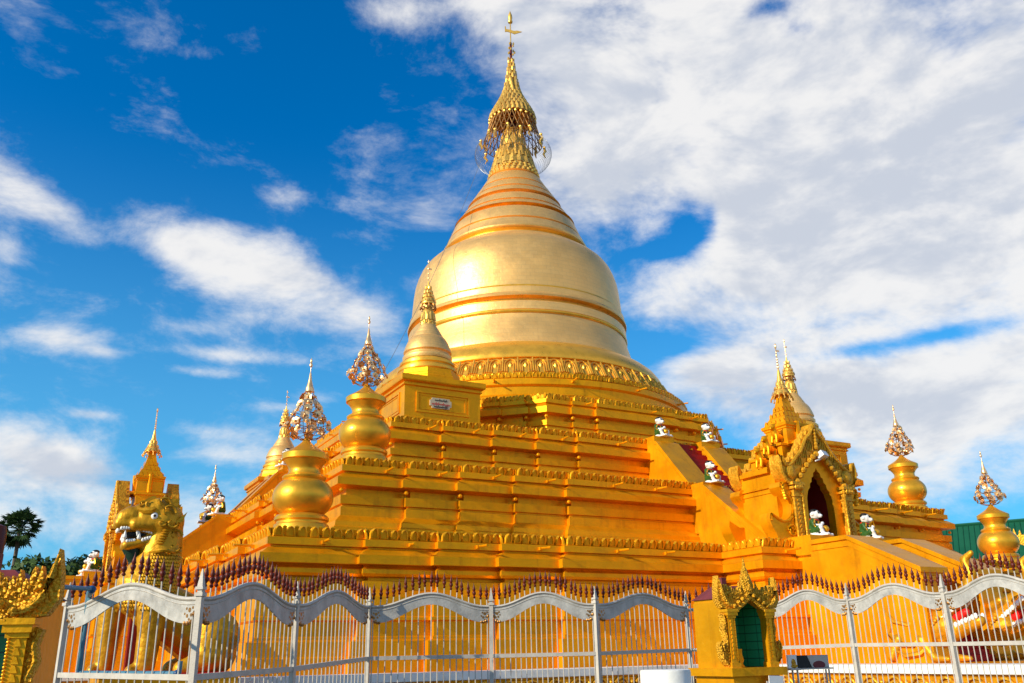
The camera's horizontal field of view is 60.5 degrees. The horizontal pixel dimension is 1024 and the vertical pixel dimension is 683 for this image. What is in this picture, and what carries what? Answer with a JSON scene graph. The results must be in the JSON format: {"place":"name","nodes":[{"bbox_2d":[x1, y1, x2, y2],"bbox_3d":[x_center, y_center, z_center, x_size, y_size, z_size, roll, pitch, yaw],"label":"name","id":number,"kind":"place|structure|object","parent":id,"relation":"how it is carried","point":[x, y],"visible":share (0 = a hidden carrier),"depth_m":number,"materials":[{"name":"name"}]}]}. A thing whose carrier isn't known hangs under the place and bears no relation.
{"place":"outdoors","nodes":[
{"label":"outdoors","id":0,"kind":"place"},
{"bbox_2d":[0,0,1023,569],"label":"sky","id":1,"kind":"structure","parent":0,"point":[202,202],"materials":[{"name":"blue"}]},
{"bbox_2d":[738,649,744,666],"bbox_3d":[3.787,5.498,15.238,0.440,0.300,0.319,9,-22,-27],"label":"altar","id":2,"kind":"object","parent":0,"point":[741,658],"visible":0.02,"depth_m":15.20,"materials":[{"name":"gold metal"}]},
{"bbox_2d":[942,518,1023,558],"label":"temple hall","id":3,"kind":"structure","parent":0,"point":[965,536],"depth_m":81.82,"materials":[{"name":"green paint"}]},
{"label":"ground","id":4,"kind":"structure","parent":0,"visible":0},
{"bbox_2d":[0,524,6,553],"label":"gate post","id":5,"kind":"object","parent":4,"relation":"on","point":[3,532],"visible":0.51,"depth_m":9.35,"materials":[{"name":"red paint"}]},
{"bbox_2d":[0,506,46,567],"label":"broadleaf tree","id":6,"kind":"object","parent":4,"relation":"on","point":[17,518],"visible":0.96,"depth_m":103.22,"materials":[{"name":"green plant"}]},
{"bbox_2d":[0,549,66,682],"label":"niche shrine","id":7,"kind":"object","parent":4,"relation":"on","point":[31,612],"visible":1,"depth_m":7.11,"materials":[{"name":"gold metal"}]},
{"bbox_2d":[2,553,82,575],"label":"broadleaf tree","id":8,"kind":"object","parent":4,"relation":"on","point":[26,563],"visible":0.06,"depth_m":99.54,"materials":[{"name":"green plant"}]},
{"bbox_2d":[16,554,102,575],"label":"broadleaf tree","id":9,"kind":"object","parent":4,"relation":"on","point":[80,560],"visible":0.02,"depth_m":104.10,"materials":[{"name":"green plant"}]},
{"bbox_2d":[53,552,206,682],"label":"metal fence","id":10,"kind":"object","parent":4,"relation":"on","point":[185,610],"visible":0.98,"depth_m":13.33,"materials":[{"name":"metal"}]},
{"bbox_2d":[65,585,182,673],"bbox_3d":[-5.624,4.188,12.720,1.690,1.315,4.115,5,-20,-16],"label":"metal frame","id":11,"kind":"object","parent":10,"relation":"attached to","point":[91,590],"visible":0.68,"depth_m":13.55,"materials":[{"name":"blue paint"}]},
{"bbox_2d":[86,494,239,682],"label":"guardian lion","id":12,"kind":"object","parent":4,"relation":"on","point":[153,526],"visible":0.77,"depth_m":25.47},
{"bbox_2d":[197,552,369,682],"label":"metal fence","id":13,"kind":"object","parent":4,"relation":"on","point":[295,614],"visible":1,"depth_m":14.89,"materials":[{"name":"metal"}]},
{"bbox_2d":[364,571,694,682],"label":"metal fence","id":14,"kind":"object","parent":4,"relation":"on","point":[594,609],"visible":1,"depth_m":19.77,"materials":[{"name":"metal"}]},
{"bbox_2d":[61,12,1023,682],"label":"pagoda","id":15,"kind":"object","parent":4,"relation":"on","point":[561,460],"visible":0.68,"depth_m":41.53,"materials":[{"name":"gold metal"}]},
{"bbox_2d":[76,557,91,575],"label":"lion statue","id":16,"kind":"object","parent":15,"relation":"on","point":[87,559],"visible":0.15,"depth_m":52.02,"materials":[{"name":"white paint"}]},
{"bbox_2d":[79,550,100,572],"bbox_3d":[-23.546,12.284,49.154,1.023,1.249,0.866,15,-25,-38],"label":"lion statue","id":17,"kind":"object","parent":15,"relation":"on","point":[93,564],"visible":0.94,"depth_m":48.95,"materials":[{"name":"white paint"}]},
{"bbox_2d":[101,408,182,571],"bbox_3d":[-22.322,9.094,53.515,3.762,10.460,6.900,9,-22,-27],"label":"gateway","id":18,"kind":"object","parent":15,"relation":"on","point":[149,480],"visible":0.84,"depth_m":52.80,"materials":[{"name":"gold metal"}]},
{"bbox_2d":[197,504,213,523],"bbox_3d":[-19.529,10.998,56.190,1.022,1.249,0.866,9,-22,-27],"label":"lion statue","id":19,"kind":"object","parent":15,"relation":"on","point":[205,516],"visible":0.69,"depth_m":55.93,"materials":[{"name":"white paint"}]},
{"bbox_2d":[199,466,222,525],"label":"water pot","id":20,"kind":"object","parent":15,"relation":"on","point":[213,487],"visible":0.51,"depth_m":72.94,"materials":[{"name":"metal"}]},
{"bbox_2d":[207,495,225,515],"bbox_3d":[-17.819,9.917,53.257,0.866,1.249,1.023,-19,-26,41],"label":"lion statue","id":21,"kind":"object","parent":15,"relation":"on","point":[219,507],"visible":0.95,"depth_m":53.05,"materials":[{"name":"white paint"}]},
{"bbox_2d":[244,390,293,494],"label":"corner stupa","id":22,"kind":"object","parent":15,"relation":"on","point":[280,445],"visible":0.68,"depth_m":71.99,"materials":[{"name":"gold metal"}]},
{"bbox_2d":[275,448,289,466],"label":"lion statue","id":23,"kind":"object","parent":15,"relation":"on","point":[280,462],"visible":0.27,"depth_m":55.80,"materials":[{"name":"white paint"}]},
{"bbox_2d":[272,358,332,528],"bbox_3d":[-8.428,4.324,35.944,2.400,7.720,2.400,-19,-26,41],"label":"water pot","id":24,"kind":"object","parent":15,"relation":"on","point":[302,495],"visible":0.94,"depth_m":34.91,"materials":[{"name":"gold metal"}]},
{"bbox_2d":[339,316,390,460],"bbox_3d":[-6.872,2.377,41.468,2.400,7.720,2.400,3,-20,-13],"label":"water pot","id":25,"kind":"object","parent":15,"relation":"on","point":[364,431],"visible":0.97,"depth_m":40.44,"materials":[{"name":"gold metal"}]},
{"bbox_2d":[376,260,485,423],"bbox_3d":[-4.792,0.312,49.861,4.880,10.890,4.880,9,-22,-27],"label":"corner stupa","id":26,"kind":"object","parent":15,"relation":"on","point":[426,382],"visible":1,"depth_m":47.49,"materials":[{"name":"gold metal"}]},
{"bbox_2d":[654,417,672,436],"bbox_3d":[8.601,4.912,50.459,0.866,1.249,1.022,16,-26,-40],"label":"monkey statue","id":27,"kind":"object","parent":15,"relation":"on","point":[660,430],"visible":0.95,"depth_m":50.26,"materials":[{"name":"white paint"}]},
{"bbox_2d":[701,423,718,442],"bbox_3d":[11.606,5.406,52.011,0.866,1.249,1.022,12,-23,-32],"label":"monkey statue","id":28,"kind":"object","parent":15,"relation":"on","point":[707,435],"visible":0.94,"depth_m":51.81,"materials":[{"name":"white paint"}]},
{"bbox_2d":[704,460,724,482],"bbox_3d":[10.564,6.862,46.269,0.866,1.249,1.022,16,-26,-40],"label":"monkey statue","id":29,"kind":"object","parent":15,"relation":"on","point":[711,475],"visible":0.95,"depth_m":46.05,"materials":[{"name":"white paint"}]},
{"bbox_2d":[720,344,874,542],"bbox_3d":[13.888,4.990,44.027,6.900,10.460,3.762,9,-22,-27],"label":"gateway","id":30,"kind":"object","parent":15,"relation":"on","point":[788,489],"visible":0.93,"depth_m":42.27,"materials":[{"name":"gold metal"}]},
{"bbox_2d":[754,447,768,468],"bbox_3d":[12.060,5.659,42.467,1.098,1.030,0.461,16,-26,-40],"label":"lion figurine","id":31,"kind":"object","parent":30,"relation":"on","point":[761,460],"visible":0.93,"depth_m":42.26,"materials":[{"name":"gold metal"}]},
{"bbox_2d":[761,435,776,456],"bbox_3d":[12.549,5.139,42.941,1.098,1.030,0.461,16,-26,-40],"label":"lion figurine","id":32,"kind":"object","parent":30,"relation":"on","point":[768,448],"visible":0.93,"depth_m":42.73,"materials":[{"name":"gold metal"}]},
{"bbox_2d":[769,423,782,443],"bbox_3d":[13.090,4.609,43.450,1.098,1.030,0.461,16,-26,-40],"label":"lion figurine","id":33,"kind":"object","parent":30,"relation":"on","point":[776,436],"visible":0.94,"depth_m":43.23,"materials":[{"name":"gold metal"}]},
{"bbox_2d":[815,450,828,460],"bbox_3d":[14.817,5.538,42.256,0.569,0.569,0.840,-19,-26,41],"label":"floodlight","id":34,"kind":"object","parent":30,"relation":"attached to","point":[822,454],"visible":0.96,"depth_m":42.15,"materials":[{"name":"white paint"}]},
{"bbox_2d":[747,339,850,464],"bbox_3d":[19.814,4.953,61.859,4.880,10.890,4.880,9,-22,-27],"label":"corner stupa","id":35,"kind":"object","parent":15,"relation":"on","point":[802,408],"visible":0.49,"depth_m":60.70,"materials":[{"name":"gold metal"}]},
{"bbox_2d":[809,509,833,535],"bbox_3d":[13.911,8.198,39.784,1.022,1.249,0.866,-16,-24,36],"label":"monkey statue","id":36,"kind":"object","parent":15,"relation":"on","point":[816,527],"visible":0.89,"depth_m":39.57,"materials":[{"name":"white paint"}]},
{"bbox_2d":[859,513,883,538],"bbox_3d":[16.823,8.682,41.303,1.022,1.249,0.866,-13,-23,30],"label":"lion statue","id":37,"kind":"object","parent":15,"relation":"on","point":[867,528],"visible":0.84,"depth_m":41.13,"materials":[{"name":"white paint"}]},
{"bbox_2d":[884,405,927,507],"bbox_3d":[26.125,7.957,58.829,2.400,7.720,2.400,-4,-20,9],"label":"water pot","id":38,"kind":"object","parent":15,"relation":"on","point":[907,486],"visible":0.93,"depth_m":57.90,"materials":[{"name":"gold metal"}]},
{"bbox_2d":[884,550,985,662],"bbox_3d":[16.036,10.390,34.146,1.775,3.933,4.965,9,-22,-27],"label":"stair dragon","id":39,"kind":"object","parent":15,"relation":"on","point":[965,557],"visible":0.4,"depth_m":32.85,"materials":[{"name":"gold metal"}]},
{"bbox_2d":[973,452,1019,562],"bbox_3d":[30.739,10.797,56.272,2.400,7.720,2.400,-12,-23,29],"label":"water pot","id":40,"kind":"object","parent":15,"relation":"on","point":[997,534],"visible":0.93,"depth_m":55.36,"materials":[{"name":"gold metal"}]},
{"bbox_2d":[975,556,1023,660],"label":"stair dragon","id":41,"kind":"object","parent":15,"relation":"on","point":[1007,618],"visible":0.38,"depth_m":34.42,"materials":[{"name":"gold metal"}]},
{"bbox_2d":[640,669,691,682],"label":"concrete drum","id":42,"kind":"object","parent":4,"relation":"on","point":[665,676],"visible":1,"depth_m":12.62,"materials":[{"name":"white paint"}]},
{"bbox_2d":[688,583,709,682],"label":"metal fence","id":43,"kind":"object","parent":4,"relation":"on","point":[693,649],"visible":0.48,"depth_m":22.81,"materials":[{"name":"metal"}]},
{"bbox_2d":[688,557,787,682],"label":"niche shrine","id":44,"kind":"object","parent":4,"relation":"on","point":[729,621],"visible":1,"depth_m":15.28,"materials":[{"name":"gold metal"}]},
{"bbox_2d":[766,676,782,682],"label":"paper notice","id":45,"kind":"object","parent":44,"relation":"attached to","point":[775,679],"visible":1,"depth_m":14.88,"materials":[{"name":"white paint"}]},
{"bbox_2d":[786,655,833,682],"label":"display stand","id":46,"kind":"object","parent":4,"relation":"on","point":[801,662],"visible":0.99,"depth_m":16.00,"materials":[{"name":"metal"}]},
{"bbox_2d":[774,551,1023,682],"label":"metal fence","id":47,"kind":"object","parent":4,"relation":"on","point":[848,606],"visible":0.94,"depth_m":19.93,"materials":[{"name":"metal"}]}
]}

